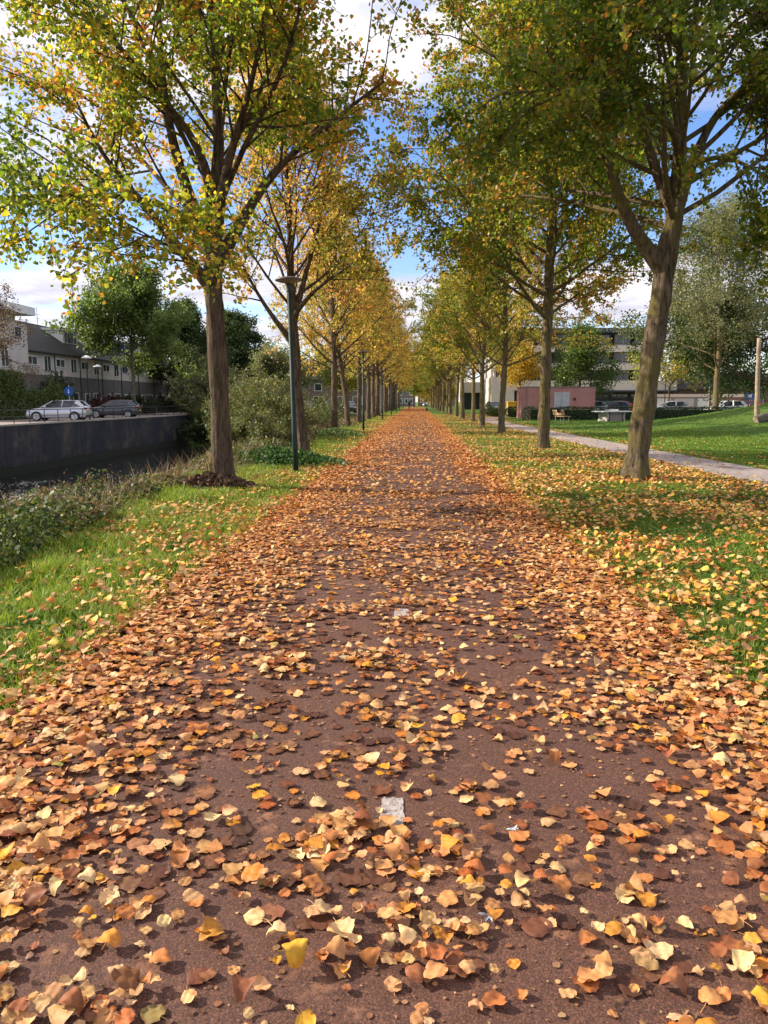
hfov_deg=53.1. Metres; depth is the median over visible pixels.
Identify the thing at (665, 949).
fallen leaf
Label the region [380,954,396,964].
fallen leaf
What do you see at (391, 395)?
street lamp
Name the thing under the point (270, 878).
fallen leaf
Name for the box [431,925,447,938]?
fallen leaf
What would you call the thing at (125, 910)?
fallen leaf
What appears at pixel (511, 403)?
yellow container
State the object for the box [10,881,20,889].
fallen leaf
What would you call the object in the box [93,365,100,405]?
street lamp
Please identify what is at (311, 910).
fallen leaf
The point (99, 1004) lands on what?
fallen leaf
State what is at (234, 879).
fallen leaf
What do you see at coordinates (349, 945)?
fallen leaf
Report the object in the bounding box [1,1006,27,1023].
fallen leaf
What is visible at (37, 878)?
fallen leaf
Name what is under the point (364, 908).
fallen leaf
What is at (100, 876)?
fallen leaf
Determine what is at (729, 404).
parked car
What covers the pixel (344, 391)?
lime tree
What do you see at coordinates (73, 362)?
window
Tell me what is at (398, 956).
fallen leaf
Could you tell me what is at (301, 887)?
fallen leaf
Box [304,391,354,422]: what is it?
bush
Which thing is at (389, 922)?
fallen leaf
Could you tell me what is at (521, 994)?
fallen leaf
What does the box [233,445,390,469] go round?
weed clump
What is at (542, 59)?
lime tree
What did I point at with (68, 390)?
road sign
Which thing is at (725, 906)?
fallen leaf
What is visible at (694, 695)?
leaf litter
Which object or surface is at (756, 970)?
fallen leaf
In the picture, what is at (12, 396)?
clipped hedge
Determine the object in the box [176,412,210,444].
bramble bush
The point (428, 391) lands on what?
lime tree
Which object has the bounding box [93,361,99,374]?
window
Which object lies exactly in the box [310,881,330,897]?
fallen leaf
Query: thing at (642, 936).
fallen leaf
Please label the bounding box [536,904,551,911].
fallen leaf
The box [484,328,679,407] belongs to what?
apartment block
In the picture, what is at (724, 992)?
fallen leaf
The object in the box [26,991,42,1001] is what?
fallen leaf
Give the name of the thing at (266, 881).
fallen leaf
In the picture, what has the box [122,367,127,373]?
window
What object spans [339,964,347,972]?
fallen leaf
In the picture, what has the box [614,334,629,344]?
window
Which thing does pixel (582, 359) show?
park tree
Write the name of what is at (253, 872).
fallen leaf
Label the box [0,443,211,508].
water
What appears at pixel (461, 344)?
lime tree
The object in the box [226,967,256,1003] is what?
fallen leaf
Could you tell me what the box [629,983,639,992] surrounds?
fallen leaf
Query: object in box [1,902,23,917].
fallen leaf
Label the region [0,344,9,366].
window
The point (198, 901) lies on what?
fallen leaf
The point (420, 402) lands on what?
brick house
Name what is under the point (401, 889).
fallen leaf
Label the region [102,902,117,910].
fallen leaf
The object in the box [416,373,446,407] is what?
lime tree
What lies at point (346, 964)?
fallen leaf
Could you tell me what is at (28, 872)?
fallen leaf
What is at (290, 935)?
fallen leaf
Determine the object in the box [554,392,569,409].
door
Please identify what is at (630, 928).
fallen leaf
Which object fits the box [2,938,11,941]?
fallen leaf
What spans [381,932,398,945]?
fallen leaf
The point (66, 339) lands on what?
row house
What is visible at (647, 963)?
fallen leaf
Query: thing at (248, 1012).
fallen leaf
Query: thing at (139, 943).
fallen leaf
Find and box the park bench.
[552,410,570,421]
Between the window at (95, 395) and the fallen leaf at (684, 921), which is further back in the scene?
the window at (95, 395)
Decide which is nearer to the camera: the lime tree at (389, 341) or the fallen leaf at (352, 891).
the fallen leaf at (352, 891)
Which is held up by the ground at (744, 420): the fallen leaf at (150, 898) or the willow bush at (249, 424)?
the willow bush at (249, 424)
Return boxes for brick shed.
[517,386,595,418]
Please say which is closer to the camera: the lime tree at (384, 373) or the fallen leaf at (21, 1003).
the fallen leaf at (21, 1003)
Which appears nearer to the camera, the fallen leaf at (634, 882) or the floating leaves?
the fallen leaf at (634, 882)
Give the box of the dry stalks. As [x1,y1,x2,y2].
[0,416,356,533]
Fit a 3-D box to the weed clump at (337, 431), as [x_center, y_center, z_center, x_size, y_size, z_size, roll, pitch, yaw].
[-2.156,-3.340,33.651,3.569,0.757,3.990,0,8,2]
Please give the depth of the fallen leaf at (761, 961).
2.11 m
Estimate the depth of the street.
65.94 m
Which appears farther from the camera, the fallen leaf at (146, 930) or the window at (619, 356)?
the window at (619, 356)
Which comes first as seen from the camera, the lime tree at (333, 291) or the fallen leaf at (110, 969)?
the fallen leaf at (110, 969)
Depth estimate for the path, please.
2.85 m
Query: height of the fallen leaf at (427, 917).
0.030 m
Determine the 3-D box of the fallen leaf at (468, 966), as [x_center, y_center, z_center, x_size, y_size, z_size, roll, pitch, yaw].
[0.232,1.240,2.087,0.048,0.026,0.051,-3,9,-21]
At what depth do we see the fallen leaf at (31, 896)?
2.34 m
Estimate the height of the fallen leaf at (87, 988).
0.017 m
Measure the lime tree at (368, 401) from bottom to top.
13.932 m
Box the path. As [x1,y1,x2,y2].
[0,411,767,1023]
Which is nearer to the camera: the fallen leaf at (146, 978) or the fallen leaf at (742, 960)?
the fallen leaf at (146, 978)
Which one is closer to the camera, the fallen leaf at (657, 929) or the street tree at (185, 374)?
the fallen leaf at (657, 929)
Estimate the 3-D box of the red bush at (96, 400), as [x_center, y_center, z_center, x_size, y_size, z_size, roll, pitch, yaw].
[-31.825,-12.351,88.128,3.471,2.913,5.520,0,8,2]
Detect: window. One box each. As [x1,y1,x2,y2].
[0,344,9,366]
[14,326,22,337]
[28,355,37,364]
[43,355,51,370]
[56,359,65,367]
[70,358,77,373]
[73,393,78,399]
[81,362,88,369]
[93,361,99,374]
[93,393,100,404]
[102,364,109,371]
[114,364,119,376]
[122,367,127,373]
[313,396,322,404]
[314,383,321,390]
[353,396,361,404]
[556,335,570,344]
[575,371,589,379]
[595,394,608,401]
[597,334,610,344]
[611,394,627,401]
[613,370,628,379]
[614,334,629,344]
[614,353,628,362]
[630,394,634,403]
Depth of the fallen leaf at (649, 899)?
2.38 m
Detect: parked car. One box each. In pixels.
[26,400,92,420]
[92,400,141,417]
[341,401,356,412]
[485,401,505,414]
[595,401,608,409]
[605,401,629,409]
[657,401,691,409]
[703,401,748,409]
[744,401,761,405]
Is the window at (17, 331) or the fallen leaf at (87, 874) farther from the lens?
the window at (17, 331)
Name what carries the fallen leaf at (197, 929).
on the path
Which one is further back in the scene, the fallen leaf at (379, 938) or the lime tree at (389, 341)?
the lime tree at (389, 341)
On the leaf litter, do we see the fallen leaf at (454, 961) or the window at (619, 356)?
the fallen leaf at (454, 961)
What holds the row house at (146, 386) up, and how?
on the ground at (744, 420)
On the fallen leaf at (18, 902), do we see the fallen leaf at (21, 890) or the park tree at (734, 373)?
the fallen leaf at (21, 890)
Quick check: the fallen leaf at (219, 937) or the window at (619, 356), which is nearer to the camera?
the fallen leaf at (219, 937)
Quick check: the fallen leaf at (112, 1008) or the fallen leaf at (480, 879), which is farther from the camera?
the fallen leaf at (480, 879)
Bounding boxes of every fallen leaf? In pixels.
[0,876,19,888]
[0,926,18,942]
[0,931,12,941]
[0,960,20,973]
[0,983,13,1000]
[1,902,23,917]
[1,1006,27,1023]
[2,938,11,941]
[4,881,12,889]
[6,1004,24,1017]
[8,874,16,881]
[8,898,22,905]
[9,996,29,1010]
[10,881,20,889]
[13,867,35,878]
[13,886,24,902]
[15,1011,35,1023]
[17,887,46,908]
[19,865,36,874]
[21,878,31,887]
[26,879,41,887]
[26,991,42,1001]
[28,941,38,949]
[30,875,44,881]
[30,907,47,915]
[32,995,52,1012]
[33,916,45,922]
[36,895,48,905]
[38,866,50,873]
[42,982,64,1001]
[44,876,65,895]
[51,871,63,877]
[56,986,83,1014]
[58,865,79,878]
[58,974,72,985]
[70,886,82,894]
[71,917,83,927]
[72,867,95,882]
[72,883,88,891]
[72,930,82,939]
[73,947,91,956]
[73,966,85,980]
[78,882,86,888]
[78,937,96,947]
[78,981,102,997]
[79,905,93,915]
[84,1011,96,1021]
[90,994,113,1008]
[92,1005,118,1017]
[92,1007,117,1023]
[94,872,105,880]
[94,998,110,1009]
[95,874,108,884]
[96,927,121,947]
[98,889,119,906]
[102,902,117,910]
[104,879,116,887]
[107,964,122,978]
[108,883,118,890]
[108,966,139,990]
[108,987,128,997]
[112,1007,134,1023]
[113,913,120,920]
[115,903,139,918]
[121,983,143,1000]
[125,998,136,1004]
[129,892,144,911]
[129,903,142,916]
[134,905,150,918]
[134,940,146,946]
[138,970,151,982]
[139,926,151,933]
[140,895,155,902]
[140,1004,167,1023]
[141,952,151,957]
[149,947,170,962]
[150,974,160,983]
[157,914,170,926]
[170,908,183,920]
[177,888,201,901]
[178,876,191,885]
[181,985,196,1003]
[186,894,203,906]
[191,918,215,932]
[195,968,216,981]
[199,916,227,940]
[208,883,218,888]
[213,934,228,940]
[218,945,228,953]
[224,867,243,884]
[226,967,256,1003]
[227,965,239,974]
[233,890,243,897]
[238,891,250,897]
[239,1007,254,1018]
[241,862,263,881]
[243,906,268,924]
[253,973,270,990]
[263,878,271,884]
[266,919,285,935]
[267,875,280,885]
[272,955,281,963]
[273,874,280,881]
[277,938,307,968]
[278,887,290,896]
[280,931,298,940]
[285,1004,293,1009]
[297,884,307,891]
[302,873,324,892]
[303,903,320,915]
[307,899,330,917]
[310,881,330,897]
[314,950,328,962]
[317,947,327,953]
[322,932,347,959]
[327,919,347,932]
[329,916,354,937]
[331,960,350,978]
[332,905,342,911]
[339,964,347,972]
[340,983,350,989]
[345,940,354,949]
[347,933,361,942]
[349,888,358,894]
[350,946,380,968]
[352,901,361,913]
[354,901,366,918]
[367,903,376,908]
[376,932,386,943]
[377,901,397,918]
[380,952,392,957]
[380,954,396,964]
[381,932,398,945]
[384,975,401,996]
[386,901,401,916]
[386,919,395,926]
[393,951,406,962]
[395,889,410,900]
[396,896,416,912]
[397,887,408,891]
[398,924,419,944]
[401,952,414,963]
[405,913,414,917]
[405,963,429,989]
[409,940,428,961]
[409,1010,424,1023]
[413,887,422,893]
[413,903,420,910]
[413,947,426,956]
[414,1002,430,1013]
[417,909,435,927]
[419,922,427,932]
[421,896,429,903]
[421,932,429,938]
[423,960,452,978]
[423,1016,434,1023]
[427,942,446,959]
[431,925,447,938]
[432,918,441,923]
[435,890,457,906]
[441,918,452,924]
[441,929,453,944]
[445,948,469,977]
[445,950,468,957]
[449,921,459,930]
[456,875,464,883]
[457,922,466,931]
[458,874,473,883]
[459,959,480,975]
[460,916,470,922]
[463,882,472,888]
[464,891,478,905]
[465,924,479,936]
[468,880,489,893]
[468,998,485,1012]
[470,893,482,900]
[471,920,489,933]
[475,940,487,952]
[476,876,484,882]
[481,989,506,1005]
[484,898,501,910]
[484,907,503,920]
[489,963,498,974]
[494,888,504,894]
[500,878,513,888]
[502,919,512,924]
[507,956,520,968]
[511,890,526,907]
[514,988,527,999]
[515,869,536,886]
[520,888,529,895]
[521,900,530,908]
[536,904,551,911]
[545,917,556,926]
[548,874,571,894]
[549,905,556,911]
[559,988,577,998]
[565,894,573,899]
[569,966,604,982]
[572,976,599,992]
[578,929,597,944]
[579,907,588,912]
[589,950,611,965]
[591,921,604,930]
[595,957,612,975]
[603,917,623,935]
[607,1009,617,1017]
[615,887,634,903]
[619,883,635,895]
[620,924,635,938]
[625,871,643,891]
[625,932,640,943]
[628,913,646,928]
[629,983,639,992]
[630,946,657,959]
[635,890,659,906]
[635,947,661,970]
[637,933,649,942]
[643,938,672,959]
[645,914,664,925]
[649,913,663,925]
[652,925,662,935]
[659,966,686,996]
[666,1013,681,1020]
[674,915,692,927]
[690,965,702,975]
[698,986,722,1012]
[702,905,716,912]
[705,941,727,964]
[707,928,717,935]
[710,963,721,970]
[711,904,738,923]
[715,982,731,1001]
[717,934,737,955]
[719,901,737,911]
[726,914,751,930]
[726,964,736,970]
[732,949,755,971]
[734,894,748,902]
[736,940,758,956]
[738,932,761,943]
[739,990,750,999]
[741,939,761,953]
[746,912,755,919]
[748,964,762,977]
[753,955,767,968]
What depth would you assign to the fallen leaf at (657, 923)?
2.25 m
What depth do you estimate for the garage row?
101.31 m
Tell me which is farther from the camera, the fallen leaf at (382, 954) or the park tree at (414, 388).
the park tree at (414, 388)
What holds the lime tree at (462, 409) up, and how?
on the ground at (744, 420)
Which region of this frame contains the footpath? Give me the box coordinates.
[478,417,767,485]
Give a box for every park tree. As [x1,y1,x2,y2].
[241,336,337,392]
[311,351,380,394]
[400,352,420,406]
[407,381,425,406]
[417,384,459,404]
[495,339,540,390]
[539,320,625,401]
[617,267,767,405]
[622,323,712,400]
[673,328,767,401]
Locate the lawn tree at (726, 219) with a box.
[607,182,767,409]
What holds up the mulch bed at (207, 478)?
on the ground at (744, 420)
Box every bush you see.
[0,500,71,542]
[1,476,135,515]
[28,468,156,502]
[30,374,71,401]
[38,370,84,399]
[90,392,123,406]
[119,393,162,413]
[156,393,194,412]
[160,345,245,423]
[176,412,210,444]
[185,385,236,422]
[200,372,318,441]
[203,362,320,434]
[229,405,291,451]
[290,411,330,429]
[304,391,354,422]
[484,405,505,416]
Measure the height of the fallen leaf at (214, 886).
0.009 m
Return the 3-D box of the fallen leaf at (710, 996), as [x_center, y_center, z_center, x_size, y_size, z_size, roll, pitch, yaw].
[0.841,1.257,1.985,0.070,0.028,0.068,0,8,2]
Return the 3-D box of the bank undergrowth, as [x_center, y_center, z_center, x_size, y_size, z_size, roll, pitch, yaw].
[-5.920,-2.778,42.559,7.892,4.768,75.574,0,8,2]
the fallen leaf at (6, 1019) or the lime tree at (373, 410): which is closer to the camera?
the fallen leaf at (6, 1019)
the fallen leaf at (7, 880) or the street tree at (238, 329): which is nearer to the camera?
the fallen leaf at (7, 880)
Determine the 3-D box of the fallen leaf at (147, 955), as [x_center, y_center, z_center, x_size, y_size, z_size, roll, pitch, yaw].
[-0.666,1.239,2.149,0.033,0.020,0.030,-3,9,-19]
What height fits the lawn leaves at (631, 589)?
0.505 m
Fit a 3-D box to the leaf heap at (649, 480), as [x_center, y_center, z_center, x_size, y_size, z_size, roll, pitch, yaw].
[4.767,-0.636,14.922,2.377,0.205,1.549,0,8,2]
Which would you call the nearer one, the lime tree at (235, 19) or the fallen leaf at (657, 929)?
the fallen leaf at (657, 929)
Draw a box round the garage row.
[657,394,743,409]
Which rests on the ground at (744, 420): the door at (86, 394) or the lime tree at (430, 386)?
the lime tree at (430, 386)
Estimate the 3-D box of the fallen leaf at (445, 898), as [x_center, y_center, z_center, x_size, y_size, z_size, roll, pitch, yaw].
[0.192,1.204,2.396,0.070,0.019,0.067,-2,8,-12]
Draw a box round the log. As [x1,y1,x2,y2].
[753,412,767,422]
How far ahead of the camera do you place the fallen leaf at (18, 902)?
2.37 m
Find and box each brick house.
[234,363,370,409]
[375,382,415,405]
[418,381,455,405]
[661,373,767,403]
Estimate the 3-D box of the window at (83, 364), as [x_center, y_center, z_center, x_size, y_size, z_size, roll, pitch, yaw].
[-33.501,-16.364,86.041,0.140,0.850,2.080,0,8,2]
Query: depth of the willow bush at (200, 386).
87.84 m
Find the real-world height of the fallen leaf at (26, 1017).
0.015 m
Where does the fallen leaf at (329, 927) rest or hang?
on the path
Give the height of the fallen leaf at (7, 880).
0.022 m
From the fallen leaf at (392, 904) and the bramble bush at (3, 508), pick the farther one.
the bramble bush at (3, 508)
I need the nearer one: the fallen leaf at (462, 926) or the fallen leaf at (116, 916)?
the fallen leaf at (462, 926)
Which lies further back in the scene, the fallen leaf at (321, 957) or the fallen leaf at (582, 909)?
the fallen leaf at (582, 909)
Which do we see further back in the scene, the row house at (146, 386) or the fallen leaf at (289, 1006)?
the row house at (146, 386)
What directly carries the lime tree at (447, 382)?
on the ground at (744, 420)
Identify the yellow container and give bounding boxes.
[506,401,516,414]
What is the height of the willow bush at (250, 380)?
5.270 m
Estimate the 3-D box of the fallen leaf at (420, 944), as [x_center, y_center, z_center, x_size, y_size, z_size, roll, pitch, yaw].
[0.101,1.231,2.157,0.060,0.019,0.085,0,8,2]
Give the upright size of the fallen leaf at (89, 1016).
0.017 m
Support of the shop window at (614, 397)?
in the apartment block
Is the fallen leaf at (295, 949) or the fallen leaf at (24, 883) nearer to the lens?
the fallen leaf at (295, 949)
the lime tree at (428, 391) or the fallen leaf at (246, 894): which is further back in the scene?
the lime tree at (428, 391)
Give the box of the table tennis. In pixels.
[591,409,631,420]
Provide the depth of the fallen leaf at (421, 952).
2.14 m
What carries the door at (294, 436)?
in the street lamp at (288, 280)
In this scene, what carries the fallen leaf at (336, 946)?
on the fallen leaf at (321, 957)
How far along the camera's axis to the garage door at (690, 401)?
101.40 m
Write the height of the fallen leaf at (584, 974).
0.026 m
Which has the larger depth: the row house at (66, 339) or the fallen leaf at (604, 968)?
the row house at (66, 339)
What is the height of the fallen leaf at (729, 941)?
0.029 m
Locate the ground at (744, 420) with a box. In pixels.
[0,402,767,739]
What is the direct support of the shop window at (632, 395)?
in the apartment block
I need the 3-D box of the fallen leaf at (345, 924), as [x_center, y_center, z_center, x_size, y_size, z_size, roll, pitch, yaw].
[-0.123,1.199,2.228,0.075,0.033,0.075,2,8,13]
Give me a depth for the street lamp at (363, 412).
39.57 m
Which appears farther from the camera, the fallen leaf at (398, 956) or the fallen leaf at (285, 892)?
the fallen leaf at (285, 892)
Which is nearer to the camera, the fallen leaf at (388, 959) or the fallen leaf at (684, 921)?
the fallen leaf at (388, 959)
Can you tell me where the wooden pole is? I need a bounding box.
[754,338,760,415]
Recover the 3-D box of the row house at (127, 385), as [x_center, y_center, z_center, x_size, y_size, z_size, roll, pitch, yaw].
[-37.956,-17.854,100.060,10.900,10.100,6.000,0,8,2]
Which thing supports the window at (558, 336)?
in the apartment block
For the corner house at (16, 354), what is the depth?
70.82 m
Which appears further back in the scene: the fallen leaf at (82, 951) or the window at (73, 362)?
the window at (73, 362)
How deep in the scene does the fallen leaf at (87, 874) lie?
2.49 m
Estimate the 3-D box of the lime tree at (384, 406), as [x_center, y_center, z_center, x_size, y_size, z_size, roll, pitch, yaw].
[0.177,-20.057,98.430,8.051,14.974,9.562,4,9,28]
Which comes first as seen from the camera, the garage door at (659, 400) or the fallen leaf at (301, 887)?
the fallen leaf at (301, 887)
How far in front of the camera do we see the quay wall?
59.66 m
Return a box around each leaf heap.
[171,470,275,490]
[576,474,691,485]
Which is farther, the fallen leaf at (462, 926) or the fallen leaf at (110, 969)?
the fallen leaf at (462, 926)
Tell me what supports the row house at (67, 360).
on the ground at (744, 420)
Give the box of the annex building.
[464,382,479,408]
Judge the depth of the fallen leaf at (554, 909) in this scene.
2.33 m
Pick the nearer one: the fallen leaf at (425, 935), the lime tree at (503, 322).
the fallen leaf at (425, 935)
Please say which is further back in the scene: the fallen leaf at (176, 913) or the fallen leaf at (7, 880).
the fallen leaf at (7, 880)
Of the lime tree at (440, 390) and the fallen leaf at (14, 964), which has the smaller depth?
the fallen leaf at (14, 964)
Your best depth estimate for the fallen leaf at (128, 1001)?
1.96 m
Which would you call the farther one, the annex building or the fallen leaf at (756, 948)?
the annex building
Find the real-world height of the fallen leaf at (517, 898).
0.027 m
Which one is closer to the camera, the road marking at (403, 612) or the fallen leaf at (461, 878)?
the fallen leaf at (461, 878)
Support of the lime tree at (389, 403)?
on the ground at (744, 420)
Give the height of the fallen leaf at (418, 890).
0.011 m
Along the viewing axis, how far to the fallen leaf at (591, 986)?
2.03 m
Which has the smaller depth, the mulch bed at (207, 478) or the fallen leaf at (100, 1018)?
the fallen leaf at (100, 1018)
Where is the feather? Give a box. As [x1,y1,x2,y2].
[478,909,492,924]
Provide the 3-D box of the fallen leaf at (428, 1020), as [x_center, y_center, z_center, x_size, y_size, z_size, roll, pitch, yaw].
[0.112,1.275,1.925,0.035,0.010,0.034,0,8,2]
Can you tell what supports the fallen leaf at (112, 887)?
on the path
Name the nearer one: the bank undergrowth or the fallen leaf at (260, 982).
the fallen leaf at (260, 982)
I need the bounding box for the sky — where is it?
[0,0,767,401]
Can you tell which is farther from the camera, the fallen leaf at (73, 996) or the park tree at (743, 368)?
the park tree at (743, 368)
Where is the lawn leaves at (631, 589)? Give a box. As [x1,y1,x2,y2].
[0,414,767,716]
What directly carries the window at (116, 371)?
in the row house at (112, 378)
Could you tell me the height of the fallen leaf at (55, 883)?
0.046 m
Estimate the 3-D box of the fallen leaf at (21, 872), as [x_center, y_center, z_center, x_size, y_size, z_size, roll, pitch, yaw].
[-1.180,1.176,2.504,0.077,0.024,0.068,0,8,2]
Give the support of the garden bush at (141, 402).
on the ground at (744, 420)
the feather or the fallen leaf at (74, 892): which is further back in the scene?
the fallen leaf at (74, 892)
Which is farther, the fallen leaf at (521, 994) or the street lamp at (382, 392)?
the street lamp at (382, 392)
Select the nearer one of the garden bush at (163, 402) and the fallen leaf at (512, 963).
the fallen leaf at (512, 963)
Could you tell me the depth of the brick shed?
68.67 m
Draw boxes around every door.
[85,393,90,405]
[293,434,295,448]
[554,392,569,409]
[657,398,670,405]
[675,398,693,409]
[697,398,712,407]
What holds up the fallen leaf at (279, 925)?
on the path
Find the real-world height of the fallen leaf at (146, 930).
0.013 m
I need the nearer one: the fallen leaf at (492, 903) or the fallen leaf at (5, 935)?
the fallen leaf at (5, 935)
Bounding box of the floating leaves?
[1,469,121,504]
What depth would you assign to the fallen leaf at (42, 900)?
2.36 m
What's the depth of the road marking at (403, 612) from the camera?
5.66 m
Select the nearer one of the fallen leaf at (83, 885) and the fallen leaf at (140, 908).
the fallen leaf at (140, 908)
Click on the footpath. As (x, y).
(731, 469)
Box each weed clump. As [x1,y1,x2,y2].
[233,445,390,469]
[317,427,372,437]
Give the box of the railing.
[0,406,188,423]
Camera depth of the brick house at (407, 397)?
233.40 m
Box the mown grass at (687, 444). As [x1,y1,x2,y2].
[505,403,767,469]
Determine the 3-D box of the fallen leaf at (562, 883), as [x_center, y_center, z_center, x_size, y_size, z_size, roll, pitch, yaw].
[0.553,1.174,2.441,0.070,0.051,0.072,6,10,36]
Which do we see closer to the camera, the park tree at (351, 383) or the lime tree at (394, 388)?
the park tree at (351, 383)
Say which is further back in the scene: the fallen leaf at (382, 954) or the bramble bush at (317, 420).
the bramble bush at (317, 420)
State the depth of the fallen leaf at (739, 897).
2.37 m
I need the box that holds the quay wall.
[0,414,193,477]
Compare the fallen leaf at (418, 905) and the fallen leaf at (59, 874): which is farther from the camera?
the fallen leaf at (59, 874)
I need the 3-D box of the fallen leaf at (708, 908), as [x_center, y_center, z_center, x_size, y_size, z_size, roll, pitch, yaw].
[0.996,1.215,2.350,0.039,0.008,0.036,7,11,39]
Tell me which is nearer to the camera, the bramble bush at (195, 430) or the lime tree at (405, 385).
the bramble bush at (195, 430)
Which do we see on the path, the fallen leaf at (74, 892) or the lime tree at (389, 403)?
the fallen leaf at (74, 892)
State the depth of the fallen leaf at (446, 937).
2.20 m
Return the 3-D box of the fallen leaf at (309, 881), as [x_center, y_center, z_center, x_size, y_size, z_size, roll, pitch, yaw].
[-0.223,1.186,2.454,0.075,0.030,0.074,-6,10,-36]
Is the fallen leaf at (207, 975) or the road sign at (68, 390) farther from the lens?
the road sign at (68, 390)
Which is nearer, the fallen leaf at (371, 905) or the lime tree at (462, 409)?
the fallen leaf at (371, 905)
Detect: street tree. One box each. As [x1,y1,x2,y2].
[0,279,42,386]
[38,248,200,400]
[146,295,240,407]
[171,358,238,396]
[200,305,272,389]
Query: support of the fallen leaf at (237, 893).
on the fallen leaf at (246, 894)
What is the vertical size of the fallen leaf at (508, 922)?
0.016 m
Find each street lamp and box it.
[81,355,90,418]
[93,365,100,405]
[275,276,301,471]
[358,351,367,429]
[379,370,385,419]
[389,378,391,414]
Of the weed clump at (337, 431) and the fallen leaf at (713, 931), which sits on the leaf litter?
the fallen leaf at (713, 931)
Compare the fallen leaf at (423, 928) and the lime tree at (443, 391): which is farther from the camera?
the lime tree at (443, 391)
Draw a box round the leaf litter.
[0,407,767,1023]
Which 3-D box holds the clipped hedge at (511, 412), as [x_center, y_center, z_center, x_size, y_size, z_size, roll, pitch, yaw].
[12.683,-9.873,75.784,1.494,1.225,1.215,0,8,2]
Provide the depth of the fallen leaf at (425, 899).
2.34 m
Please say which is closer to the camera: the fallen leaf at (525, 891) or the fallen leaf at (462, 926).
the fallen leaf at (462, 926)
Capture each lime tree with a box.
[0,0,425,474]
[176,6,411,451]
[262,177,421,427]
[264,232,402,426]
[302,246,421,421]
[327,261,433,416]
[328,0,747,449]
[329,249,411,419]
[345,0,767,481]
[347,283,414,414]
[352,327,419,413]
[364,302,411,412]
[365,329,412,411]
[379,344,418,410]
[388,336,420,410]
[393,369,410,409]
[393,372,406,387]
[395,369,416,408]
[397,286,480,414]
[397,366,415,407]
[402,247,525,419]
[405,271,524,421]
[409,309,465,411]
[409,360,442,409]
[410,338,469,410]
[411,222,558,426]
[413,341,486,412]
[414,354,477,409]
[414,365,446,407]
[415,378,436,407]
[416,265,527,416]
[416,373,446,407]
[416,374,452,408]
[426,172,620,433]
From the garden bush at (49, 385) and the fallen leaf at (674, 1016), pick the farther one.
the garden bush at (49, 385)
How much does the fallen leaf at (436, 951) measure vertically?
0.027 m
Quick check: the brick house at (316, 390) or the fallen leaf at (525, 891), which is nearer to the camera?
the fallen leaf at (525, 891)
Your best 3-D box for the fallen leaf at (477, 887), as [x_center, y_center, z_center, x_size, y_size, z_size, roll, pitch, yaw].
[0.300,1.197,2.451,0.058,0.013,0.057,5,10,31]
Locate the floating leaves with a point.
(34, 488)
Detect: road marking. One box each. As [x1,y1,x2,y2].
[380,797,404,824]
[394,609,409,615]
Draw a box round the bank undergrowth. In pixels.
[0,414,377,570]
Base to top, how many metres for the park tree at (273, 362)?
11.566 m
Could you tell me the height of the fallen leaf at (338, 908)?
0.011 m
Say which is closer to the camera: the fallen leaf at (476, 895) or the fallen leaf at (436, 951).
the fallen leaf at (436, 951)
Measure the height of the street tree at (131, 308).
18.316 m
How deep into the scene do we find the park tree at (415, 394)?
219.34 m
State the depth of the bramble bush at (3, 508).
8.58 m
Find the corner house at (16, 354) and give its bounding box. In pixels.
[0,300,34,389]
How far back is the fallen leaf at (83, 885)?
2.43 m
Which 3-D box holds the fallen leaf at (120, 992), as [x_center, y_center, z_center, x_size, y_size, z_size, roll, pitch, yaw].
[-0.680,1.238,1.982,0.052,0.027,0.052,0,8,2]
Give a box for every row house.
[15,320,82,400]
[27,333,58,390]
[34,324,105,406]
[77,337,122,400]
[103,339,139,398]
[117,341,155,410]
[133,344,167,411]
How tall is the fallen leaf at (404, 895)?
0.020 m
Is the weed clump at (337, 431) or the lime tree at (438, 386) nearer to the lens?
the weed clump at (337, 431)
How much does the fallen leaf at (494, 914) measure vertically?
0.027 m
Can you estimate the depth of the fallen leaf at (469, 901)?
2.37 m
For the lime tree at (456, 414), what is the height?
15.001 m
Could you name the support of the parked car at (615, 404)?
on the car park pavement
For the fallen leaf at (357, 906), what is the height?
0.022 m
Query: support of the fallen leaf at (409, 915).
on the path
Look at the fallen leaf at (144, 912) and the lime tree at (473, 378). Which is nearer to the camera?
the fallen leaf at (144, 912)
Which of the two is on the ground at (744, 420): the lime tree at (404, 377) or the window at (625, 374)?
the lime tree at (404, 377)
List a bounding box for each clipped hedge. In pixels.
[0,368,27,419]
[23,389,71,418]
[505,406,516,416]
[521,405,747,419]
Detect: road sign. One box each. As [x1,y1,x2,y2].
[64,385,72,399]
[746,392,753,400]
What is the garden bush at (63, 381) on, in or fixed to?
on the ground at (744, 420)
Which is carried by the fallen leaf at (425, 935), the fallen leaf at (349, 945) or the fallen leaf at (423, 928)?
the fallen leaf at (423, 928)
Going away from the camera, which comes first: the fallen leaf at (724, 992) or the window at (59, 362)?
the fallen leaf at (724, 992)
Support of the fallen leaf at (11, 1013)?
on the path
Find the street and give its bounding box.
[0,412,184,423]
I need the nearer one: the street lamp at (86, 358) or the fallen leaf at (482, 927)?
the fallen leaf at (482, 927)
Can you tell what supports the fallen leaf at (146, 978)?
on the path
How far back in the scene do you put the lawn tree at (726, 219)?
67.29 m
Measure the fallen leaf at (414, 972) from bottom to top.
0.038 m

